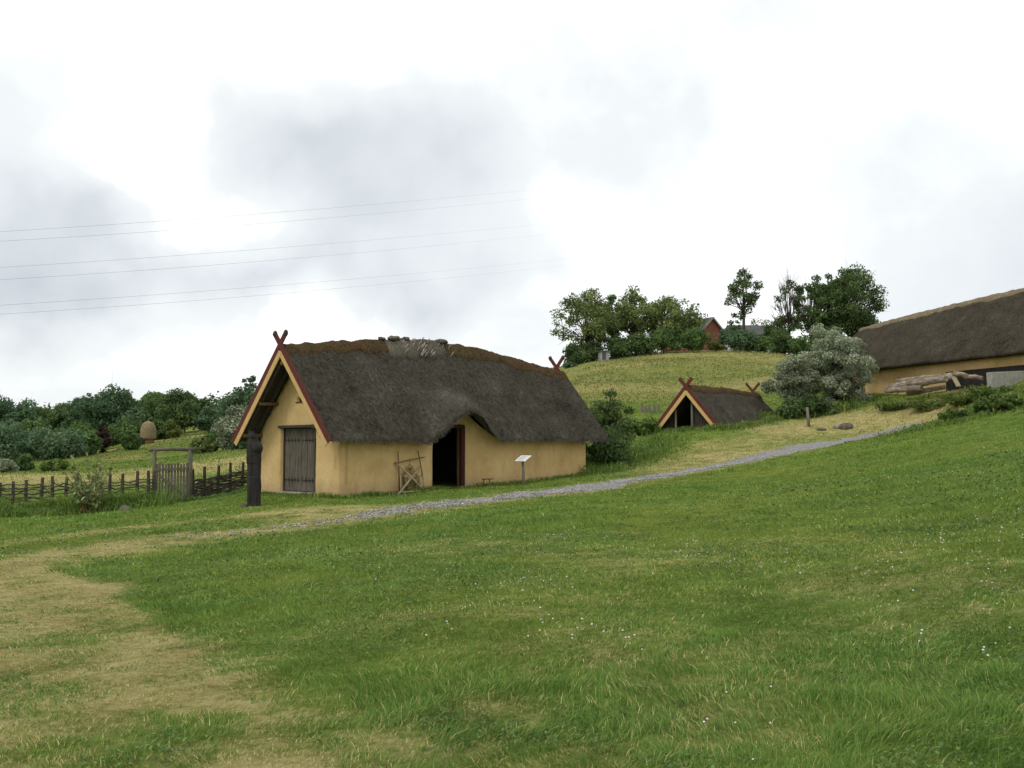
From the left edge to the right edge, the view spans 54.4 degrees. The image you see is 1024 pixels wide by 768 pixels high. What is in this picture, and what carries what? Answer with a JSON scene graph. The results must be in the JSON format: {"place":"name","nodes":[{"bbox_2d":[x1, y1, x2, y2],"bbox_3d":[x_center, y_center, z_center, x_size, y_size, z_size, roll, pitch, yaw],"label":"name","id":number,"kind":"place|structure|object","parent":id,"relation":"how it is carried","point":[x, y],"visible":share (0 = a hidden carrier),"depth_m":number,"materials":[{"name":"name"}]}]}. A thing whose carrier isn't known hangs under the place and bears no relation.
{"place":"outdoors","nodes":[
{"label":"outdoors","id":0,"kind":"place"},
{"bbox_2d":[3,446,819,572],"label":"loose gravel","id":1,"kind":"structure","parent":0,"point":[448,502],"depth_m":28.17,"materials":[{"name":"grey gravel"}]},
{"bbox_2d":[245,470,591,498],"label":"house foot grass","id":2,"kind":"structure","parent":0,"point":[416,489],"depth_m":32.96,"materials":[{"name":"green plant"}]},
{"bbox_2d":[0,350,1023,767],"bbox_3d":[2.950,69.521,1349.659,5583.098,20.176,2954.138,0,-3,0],"label":"ground","id":3,"kind":"structure","parent":0,"point":[222,694],"depth_m":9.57,"materials":[{"name":"green plant"}]},
{"bbox_2d":[0,457,19,472],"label":"meadow bush","id":4,"kind":"object","parent":3,"relation":"on","point":[7,464],"visible":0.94,"depth_m":61.44,"materials":[{"name":"green plant"}]},
{"bbox_2d":[0,397,49,427],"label":"broadleaf tree","id":5,"kind":"object","parent":3,"relation":"on","point":[22,411],"visible":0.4,"depth_m":118.87,"materials":[{"name":"green plant"}]},
{"bbox_2d":[14,453,35,470],"bbox_3d":[-31.223,5.340,63.775,1.185,2.103,1.431,0,-3,0],"label":"meadow bush","id":6,"kind":"object","parent":3,"relation":"on","point":[24,461],"visible":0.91,"depth_m":63.49,"materials":[{"name":"green plant"}]},
{"bbox_2d":[0,415,51,461],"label":"meadow bush","id":7,"kind":"object","parent":3,"relation":"on","point":[11,433],"visible":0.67,"depth_m":82.61,"materials":[{"name":"green plant"}]},
{"bbox_2d":[20,416,48,458],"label":"meadow bush","id":8,"kind":"object","parent":3,"relation":"on","point":[30,424],"visible":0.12,"depth_m":99.39,"materials":[{"name":"green plant"}]},
{"bbox_2d":[35,406,51,419],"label":"broadleaf tree","id":9,"kind":"object","parent":3,"relation":"on","point":[43,412],"visible":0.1,"depth_m":188.18,"materials":[{"name":"green plant"}]},
{"bbox_2d":[13,425,88,460],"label":"meadow bush","id":10,"kind":"object","parent":3,"relation":"on","point":[46,443],"visible":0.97,"depth_m":81.09,"materials":[{"name":"green plant"}]},
{"bbox_2d":[39,458,69,470],"bbox_3d":[-28.311,5.383,61.749,1.729,1.656,1.726,0,-3,0],"label":"meadow bush","id":11,"kind":"object","parent":3,"relation":"on","point":[55,464],"visible":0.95,"depth_m":61.30,"materials":[{"name":"green plant"}]},
{"bbox_2d":[42,403,67,431],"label":"broadleaf tree","id":12,"kind":"object","parent":3,"relation":"on","point":[54,417],"visible":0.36,"depth_m":148.14,"materials":[{"name":"green plant"}]},
{"bbox_2d":[0,470,155,504],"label":"wattle fence","id":13,"kind":"object","parent":3,"relation":"on","point":[25,489],"visible":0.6,"depth_m":36.11,"materials":[{"name":"brown wood"}]},
{"bbox_2d":[60,397,95,430],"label":"broadleaf tree","id":14,"kind":"object","parent":3,"relation":"on","point":[69,415],"visible":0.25,"depth_m":138.60,"materials":[{"name":"green plant"}]},
{"bbox_2d":[65,419,97,455],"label":"meadow bush","id":15,"kind":"object","parent":3,"relation":"on","point":[82,427],"visible":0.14,"depth_m":94.35,"materials":[{"name":"green plant"}]},
{"bbox_2d":[58,450,112,513],"bbox_3d":[-14.412,3.388,33.885,1.497,2.313,1.753,3,-4,-42],"label":"young shrub","id":16,"kind":"object","parent":3,"relation":"on","point":[92,493],"visible":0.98,"depth_m":33.81,"materials":[{"name":"green plant"}]},
{"bbox_2d":[77,430,103,455],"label":"meadow bush","id":17,"kind":"object","parent":3,"relation":"on","point":[94,442],"visible":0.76,"depth_m":85.49,"materials":[{"name":"green plant"}]},
{"bbox_2d":[0,487,182,516],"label":"tall grass","id":18,"kind":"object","parent":3,"relation":"on","point":[56,507],"visible":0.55,"depth_m":34.36,"materials":[{"name":"green plant"}]},
{"bbox_2d":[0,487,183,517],"bbox_3d":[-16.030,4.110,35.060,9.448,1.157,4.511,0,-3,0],"label":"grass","id":19,"kind":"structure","parent":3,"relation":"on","point":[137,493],"depth_m":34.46,"materials":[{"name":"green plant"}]},
{"bbox_2d":[95,427,111,452],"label":"copper bush","id":20,"kind":"object","parent":3,"relation":"on","point":[103,434],"visible":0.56,"depth_m":89.60,"materials":[{"name":"purple plant"}]},
{"bbox_2d":[71,369,144,428],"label":"broadleaf tree","id":21,"kind":"object","parent":3,"relation":"on","point":[108,407],"visible":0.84,"depth_m":116.32,"materials":[{"name":"green plant"}]},
{"bbox_2d":[106,416,144,448],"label":"meadow bush","id":22,"kind":"object","parent":3,"relation":"on","point":[120,427],"visible":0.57,"depth_m":97.10,"materials":[{"name":"green plant"}]},
{"bbox_2d":[118,429,141,449],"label":"meadow bush","id":23,"kind":"object","parent":3,"relation":"on","point":[131,439],"visible":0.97,"depth_m":87.53,"materials":[{"name":"green plant"}]},
{"bbox_2d":[131,398,154,423],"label":"broadleaf tree","id":24,"kind":"object","parent":3,"relation":"on","point":[146,408],"visible":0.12,"depth_m":124.29,"materials":[{"name":"green plant"}]},
{"bbox_2d":[32,383,257,410],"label":"wood","id":25,"kind":"object","parent":3,"relation":"on","point":[68,403],"depth_m":211.47,"materials":[{"name":"green plant"}]},
{"bbox_2d":[140,421,155,444],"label":"haystack","id":26,"kind":"object","parent":3,"relation":"on","point":[148,432],"visible":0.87,"depth_m":93.34,"materials":[{"name":"beige plant"}]},
{"bbox_2d":[139,390,165,421],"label":"broadleaf tree","id":27,"kind":"object","parent":3,"relation":"on","point":[147,398],"visible":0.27,"depth_m":148.68,"materials":[{"name":"green plant"}]},
{"bbox_2d":[152,419,170,440],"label":"meadow bush","id":28,"kind":"object","parent":3,"relation":"on","point":[160,425],"visible":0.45,"depth_m":109.42,"materials":[{"name":"green plant"}]},
{"bbox_2d":[149,447,194,502],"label":"garden gate","id":29,"kind":"structure","parent":3,"relation":"on","point":[168,478],"depth_m":36.00,"materials":[{"name":"grey wood"}]},
{"bbox_2d":[161,418,182,438],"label":"meadow bush","id":30,"kind":"object","parent":3,"relation":"on","point":[172,430],"visible":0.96,"depth_m":107.48,"materials":[{"name":"green plant"}]},
{"bbox_2d":[153,387,217,431],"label":"broadleaf tree","id":31,"kind":"object","parent":3,"relation":"on","point":[180,408],"visible":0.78,"depth_m":137.60,"materials":[{"name":"green plant"}]},
{"bbox_2d":[188,436,219,453],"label":"meadow bush","id":32,"kind":"object","parent":3,"relation":"on","point":[202,444],"visible":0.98,"depth_m":75.43,"materials":[{"name":"green plant"}]},
{"bbox_2d":[192,406,221,431],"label":"broadleaf tree","id":33,"kind":"object","parent":3,"relation":"on","point":[205,418],"visible":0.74,"depth_m":128.92,"materials":[{"name":"green plant"}]},
{"bbox_2d":[174,486,246,502],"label":"wall foot grass","id":34,"kind":"structure","parent":3,"relation":"on","point":[191,499],"depth_m":36.28,"materials":[{"name":"green plant"}]},
{"bbox_2d":[185,462,246,496],"bbox_3d":[-10.859,3.822,38.113,0.624,1.750,4.230,-2,-4,33],"label":"wattle fence","id":35,"kind":"object","parent":3,"relation":"on","point":[205,488],"visible":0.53,"depth_m":37.57,"materials":[{"name":"brown wood"}]},
{"bbox_2d":[210,404,246,449],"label":"willow bush","id":36,"kind":"object","parent":3,"relation":"on","point":[224,428],"visible":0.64,"depth_m":75.17,"materials":[{"name":"green plant"}]},
{"bbox_2d":[208,383,254,420],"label":"broadleaf tree","id":37,"kind":"object","parent":3,"relation":"on","point":[240,396],"visible":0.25,"depth_m":94.04,"materials":[{"name":"green plant"}]},
{"bbox_2d":[230,440,246,448],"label":"meadow bush","id":38,"kind":"object","parent":3,"relation":"on","point":[241,445],"visible":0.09,"depth_m":73.31,"materials":[{"name":"green plant"}]},
{"bbox_2d":[241,375,257,390],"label":"broadleaf tree","id":39,"kind":"object","parent":3,"relation":"on","point":[252,379],"visible":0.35,"depth_m":96.05,"materials":[{"name":"green plant"}]},
{"bbox_2d":[241,430,262,506],"bbox_3d":[-7.429,2.498,28.518,0.594,2.371,0.452,0,-3,0],"label":"carved post","id":40,"kind":"object","parent":3,"relation":"on","point":[254,452],"visible":0.9,"depth_m":28.36,"materials":[{"name":"brown wood"}]},
{"bbox_2d":[395,451,425,494],"bbox_3d":[-3.312,2.916,32.830,0.430,1.439,1.630,-3,-4,39],"label":"hide stretching frame","id":41,"kind":"object","parent":3,"relation":"on","point":[411,478],"visible":0.93,"depth_m":32.88,"materials":[{"name":"brown wood"}]},
{"bbox_2d":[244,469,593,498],"bbox_3d":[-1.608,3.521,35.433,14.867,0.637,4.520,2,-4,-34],"label":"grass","id":42,"kind":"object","parent":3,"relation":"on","point":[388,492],"visible":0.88,"depth_m":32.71,"materials":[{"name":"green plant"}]},
{"bbox_2d":[231,330,609,496],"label":"thatched house","id":43,"kind":"structure","parent":3,"relation":"on","point":[341,417],"depth_m":33.88,"materials":[{"name":"plant"}]},
{"bbox_2d":[284,428,301,490],"bbox_3d":[-7.137,2.463,32.458,0.861,2.018,0.077,-3,-4,39],"label":"door leaf","id":44,"kind":"structure","parent":43,"relation":"in","point":[293,437],"depth_m":32.43,"materials":[{"name":"wood"}]},
{"bbox_2d":[301,428,314,491],"bbox_3d":[-6.454,2.432,31.914,0.861,2.018,0.077,-3,-4,39],"label":"door leaf","id":45,"kind":"structure","parent":43,"relation":"in","point":[307,461],"depth_m":31.98,"materials":[{"name":"wood"}]},
{"bbox_2d":[0,349,980,480],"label":"meadow grass","id":46,"kind":"structure","parent":3,"relation":"on","point":[585,383],"depth_m":95.52,"materials":[{"name":"green plant"}]},
{"bbox_2d":[0,451,1023,767],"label":"clover","id":47,"kind":"object","parent":3,"relation":"on","point":[506,745],"depth_m":11.37,"materials":[{"name":"green plant"}]},
{"bbox_2d":[515,455,530,484],"bbox_3d":[0.403,3.285,36.186,0.500,1.372,0.380,-3,-4,42],"label":"information sign","id":48,"kind":"object","parent":3,"relation":"on","point":[522,458],"visible":0.94,"depth_m":36.15,"materials":[{"name":"grey wood"}]},
{"bbox_2d":[562,342,591,364],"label":"hill bush","id":49,"kind":"object","parent":3,"relation":"on","point":[576,354],"visible":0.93,"depth_m":133.56,"materials":[{"name":"green plant"}]},
{"bbox_2d":[549,286,624,361],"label":"hill tree","id":50,"kind":"object","parent":3,"relation":"on","point":[600,325],"visible":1,"depth_m":137.58,"materials":[{"name":"green plant"}]},
{"bbox_2d":[578,339,605,361],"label":"hill bush","id":51,"kind":"object","parent":3,"relation":"on","point":[592,347],"visible":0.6,"depth_m":136.38,"materials":[{"name":"green plant"}]},
{"bbox_2d":[597,351,609,360],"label":"shed","id":52,"kind":"structure","parent":3,"relation":"on","point":[603,355],"depth_m":133.85,"materials":[{"name":"paint"}]},
{"bbox_2d":[586,424,635,464],"bbox_3d":[4.071,3.060,43.593,2.540,2.723,2.343,0,-3,0],"label":"elder bush","id":53,"kind":"object","parent":3,"relation":"on","point":[614,449],"visible":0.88,"depth_m":43.20,"materials":[{"name":"green plant"}]},
{"bbox_2d":[589,388,635,446],"bbox_3d":[4.411,2.243,45.618,2.569,4.097,2.609,0,-3,0],"label":"elder bush","id":54,"kind":"object","parent":3,"relation":"on","point":[609,412],"visible":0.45,"depth_m":45.16,"materials":[{"name":"green plant"}]},
{"bbox_2d":[596,294,631,343],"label":"hill tree","id":55,"kind":"object","parent":3,"relation":"on","point":[612,298],"visible":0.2,"depth_m":144.24,"materials":[{"name":"green plant"}]},
{"bbox_2d":[604,333,634,358],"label":"hill bush","id":56,"kind":"object","parent":3,"relation":"on","point":[616,347],"visible":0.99,"depth_m":136.57,"materials":[{"name":"green plant"}]},
{"bbox_2d":[614,285,665,338],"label":"hill tree","id":57,"kind":"object","parent":3,"relation":"on","point":[628,307],"visible":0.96,"depth_m":141.18,"materials":[{"name":"green plant"}]},
{"bbox_2d":[626,332,661,355],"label":"hill bush","id":58,"kind":"object","parent":3,"relation":"on","point":[641,345],"visible":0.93,"depth_m":137.06,"materials":[{"name":"green plant"}]},
{"bbox_2d":[624,417,663,435],"bbox_3d":[6.921,2.555,53.953,2.550,2.041,2.402,0,-3,0],"label":"weed clump","id":59,"kind":"object","parent":3,"relation":"on","point":[644,425],"visible":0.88,"depth_m":53.25,"materials":[{"name":"green plant"}]},
{"bbox_2d":[645,325,682,352],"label":"hill bush","id":60,"kind":"object","parent":3,"relation":"on","point":[665,339],"visible":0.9,"depth_m":137.77,"materials":[{"name":"green plant"}]},
{"bbox_2d":[643,294,707,350],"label":"hill tree","id":61,"kind":"object","parent":3,"relation":"on","point":[675,318],"visible":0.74,"depth_m":142.08,"materials":[{"name":"green plant"}]},
{"bbox_2d":[666,317,722,350],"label":"brick house","id":62,"kind":"structure","parent":3,"relation":"on","point":[713,325],"depth_m":158.81,"materials":[{"name":"brick"}]},
{"bbox_2d":[677,326,714,351],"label":"hill bush","id":63,"kind":"object","parent":3,"relation":"on","point":[695,338],"visible":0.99,"depth_m":137.59,"materials":[{"name":"green plant"}]},
{"bbox_2d":[658,377,772,429],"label":"pit house","id":64,"kind":"structure","parent":3,"relation":"on","point":[698,405],"depth_m":55.11,"materials":[{"name":"plant"}]},
{"bbox_2d":[707,341,726,350],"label":"hill bush","id":65,"kind":"object","parent":3,"relation":"on","point":[715,345],"visible":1,"depth_m":137.95,"materials":[{"name":"green plant"}]},
{"bbox_2d":[727,313,741,330],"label":"hill bush","id":66,"kind":"object","parent":3,"relation":"on","point":[730,323],"visible":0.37,"depth_m":153.90,"materials":[{"name":"green plant"}]},
{"bbox_2d":[714,328,758,351],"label":"hill bush","id":67,"kind":"object","parent":3,"relation":"on","point":[736,339],"visible":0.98,"depth_m":137.47,"materials":[{"name":"green plant"}]},
{"bbox_2d":[724,267,763,331],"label":"hill tree","id":68,"kind":"object","parent":3,"relation":"on","point":[749,299],"visible":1,"depth_m":152.58,"materials":[{"name":"green plant"}]},
{"bbox_2d":[724,325,768,351],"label":"building","id":69,"kind":"structure","parent":3,"relation":"on","point":[758,329],"depth_m":167.68,"materials":[{"name":"grey"}]},
{"bbox_2d":[741,333,775,352],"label":"hill bush","id":70,"kind":"object","parent":3,"relation":"on","point":[764,344],"visible":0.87,"depth_m":137.51,"materials":[{"name":"green plant"}]},
{"bbox_2d":[761,316,785,337],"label":"hill bush","id":71,"kind":"object","parent":3,"relation":"on","point":[766,329],"visible":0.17,"depth_m":149.90,"materials":[{"name":"green plant"}]},
{"bbox_2d":[770,328,795,353],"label":"hill bush","id":72,"kind":"object","parent":3,"relation":"on","point":[781,337],"visible":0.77,"depth_m":139.62,"materials":[{"name":"green plant"}]},
{"bbox_2d":[767,268,812,332],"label":"bare tree","id":73,"kind":"object","parent":3,"relation":"on","point":[791,320],"visible":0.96,"depth_m":146.44,"materials":[{"name":"green plant"}]},
{"bbox_2d":[759,355,822,403],"bbox_3d":[16.604,0.463,59.167,2.876,4.344,3.330,2,-4,-31],"label":"silver willow","id":74,"kind":"object","parent":3,"relation":"on","point":[799,378],"visible":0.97,"depth_m":58.41,"materials":[{"name":"green plant"}]},
{"bbox_2d":[786,335,812,354],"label":"hill bush","id":75,"kind":"object","parent":3,"relation":"on","point":[796,345],"visible":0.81,"depth_m":137.27,"materials":[{"name":"green plant"}]},
{"bbox_2d":[776,394,841,418],"bbox_3d":[17.197,1.605,57.341,4.186,2.194,2.058,0,-3,0],"label":"weed clump","id":76,"kind":"object","parent":3,"relation":"on","point":[811,402],"visible":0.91,"depth_m":57.09,"materials":[{"name":"green plant"}]},
{"bbox_2d":[792,274,828,337],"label":"hill tree","id":77,"kind":"object","parent":3,"relation":"on","point":[817,299],"visible":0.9,"depth_m":145.90,"materials":[{"name":"green plant"}]},
{"bbox_2d":[800,324,847,351],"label":"hill bush","id":78,"kind":"object","parent":3,"relation":"on","point":[812,338],"visible":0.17,"depth_m":143.70,"materials":[{"name":"green plant"}]},
{"bbox_2d":[813,272,847,349],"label":"hill tree","id":79,"kind":"object","parent":3,"relation":"on","point":[828,276],"visible":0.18,"depth_m":149.28,"materials":[{"name":"green plant"}]},
{"bbox_2d":[788,323,879,404],"bbox_3d":[19.610,-0.886,59.929,5.349,6.097,4.870,0,-3,0],"label":"silver willow","id":80,"kind":"object","parent":3,"relation":"on","point":[837,368],"visible":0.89,"depth_m":59.35,"materials":[{"name":"green plant"}]},
{"bbox_2d":[817,258,889,339],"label":"hill tree","id":81,"kind":"object","parent":3,"relation":"on","point":[852,317],"visible":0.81,"depth_m":145.14,"materials":[{"name":"green plant"}]},
{"bbox_2d":[872,401,907,410],"bbox_3d":[21.246,1.248,55.329,3.238,0.667,2.376,3,-4,-40],"label":"nettle patch","id":82,"kind":"object","parent":3,"relation":"on","point":[884,406],"visible":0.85,"depth_m":54.80,"materials":[{"name":"green plant"}]},
{"bbox_2d":[884,385,922,392],"bbox_3d":[21.528,0.283,54.773,0.332,0.371,2.210,2,-4,-35],"label":"log","id":83,"kind":"object","parent":3,"relation":"on","point":[904,389],"visible":1,"depth_m":54.57,"materials":[{"name":"brown wood"}]},
{"bbox_2d":[886,376,947,387],"bbox_3d":[22.060,-0.002,54.339,0.410,0.689,3.931,2,-4,-25],"label":"log","id":84,"kind":"object","parent":83,"relation":"on","point":[934,380],"visible":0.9,"depth_m":53.85,"materials":[{"name":"brown wood"}]},
{"bbox_2d":[895,399,945,410],"bbox_3d":[22.176,1.136,52.985,2.994,0.722,2.647,3,-4,-41],"label":"nettle patch","id":85,"kind":"object","parent":3,"relation":"on","point":[921,405],"visible":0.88,"depth_m":52.55,"materials":[{"name":"green plant"}]},
{"bbox_2d":[818,288,1023,393],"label":"longhouse","id":86,"kind":"structure","parent":3,"relation":"on","point":[981,336],"depth_m":57.07,"materials":[{"name":"plant"}]},
{"bbox_2d":[906,385,945,395],"bbox_3d":[22.499,0.355,54.160,0.300,0.518,2.234,2,-4,-35],"label":"log","id":87,"kind":"object","parent":3,"relation":"on","point":[934,388],"visible":0.92,"depth_m":53.97,"materials":[{"name":"brown wood"}]},
{"bbox_2d":[844,381,1023,442],"bbox_3d":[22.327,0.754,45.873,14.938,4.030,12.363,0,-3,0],"label":"grass","id":88,"kind":"structure","parent":3,"relation":"on","point":[1015,389],"depth_m":46.56,"materials":[{"name":"green plant"}]},
{"bbox_2d":[851,394,1023,443],"bbox_3d":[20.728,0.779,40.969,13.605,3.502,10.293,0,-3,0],"label":"bank grass","id":89,"kind":"structure","parent":3,"relation":"on","point":[957,421],"depth_m":39.49,"materials":[{"name":"green plant"}]},
{"bbox_2d":[931,393,978,406],"bbox_3d":[23.000,0.815,50.677,2.742,0.738,2.686,-2,-4,31],"label":"nettle patch","id":90,"kind":"object","parent":3,"relation":"on","point":[955,400],"visible":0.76,"depth_m":50.29,"materials":[{"name":"green plant"}]},
{"bbox_2d":[937,408,972,420],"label":"bank weeds","id":91,"kind":"object","parent":3,"relation":"on","point":[950,413],"visible":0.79,"depth_m":40.25,"materials":[{"name":"green plant"}]},
{"bbox_2d":[957,383,1021,398],"bbox_3d":[23.324,0.401,48.428,3.015,0.838,2.472,-2,-4,28],"label":"nettle patch","id":92,"kind":"object","parent":3,"relation":"on","point":[978,392],"visible":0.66,"depth_m":48.19,"materials":[{"name":"green plant"}]},
{"bbox_2d":[973,391,1023,412],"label":"bank weeds","id":93,"kind":"object","parent":3,"relation":"on","point":[998,401],"visible":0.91,"depth_m":39.21,"materials":[{"name":"green plant"}]},
{"bbox_2d":[986,371,1023,387],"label":"concrete block","id":94,"kind":"structure","parent":3,"relation":"on","point":[999,379],"depth_m":49.33,"materials":[{"name":"grey concrete"}]},
{"bbox_3d":[22.554,0.056,56.288,1.470,0.400,1.780,0,-3,0],"label":"log","id":95,"kind":"object","parent":3,"relation":"on","visible":0},
{"bbox_2d":[895,372,957,382],"bbox_3d":[22.995,-0.312,55.111,0.311,0.442,4.400,1,-4,-24],"label":"log","id":96,"kind":"object","parent":95,"relation":"on","point":[908,378],"visible":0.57,"depth_m":55.66,"materials":[{"name":"brown wood"}]},
{"bbox_2d":[0,0,1023,408],"label":"sky","id":97,"kind":"structure","parent":0,"point":[118,113],"materials":[{"name":"white"}]},
{"bbox_2d":[288,422,921,526],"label":"gravel path","id":98,"kind":"structure","parent":0,"point":[804,447],"depth_m":42.42,"materials":[{"name":"grey gravel"}]},
{"bbox_2d":[566,427,702,476],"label":"gully grass","id":99,"kind":"structure","parent":0,"point":[651,447],"depth_m":45.09,"materials":[{"name":"green plant"}]},
{"bbox_2d":[651,414,788,432],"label":"grass","id":100,"kind":"structure","parent":0,"point":[728,424],"depth_m":53.20,"materials":[{"name":"green plant"}]},
{"bbox_2d":[753,397,878,419],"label":"willow grass","id":101,"kind":"structure","parent":0,"point":[844,409],"depth_m":57.67,"materials":[{"name":"green plant"}]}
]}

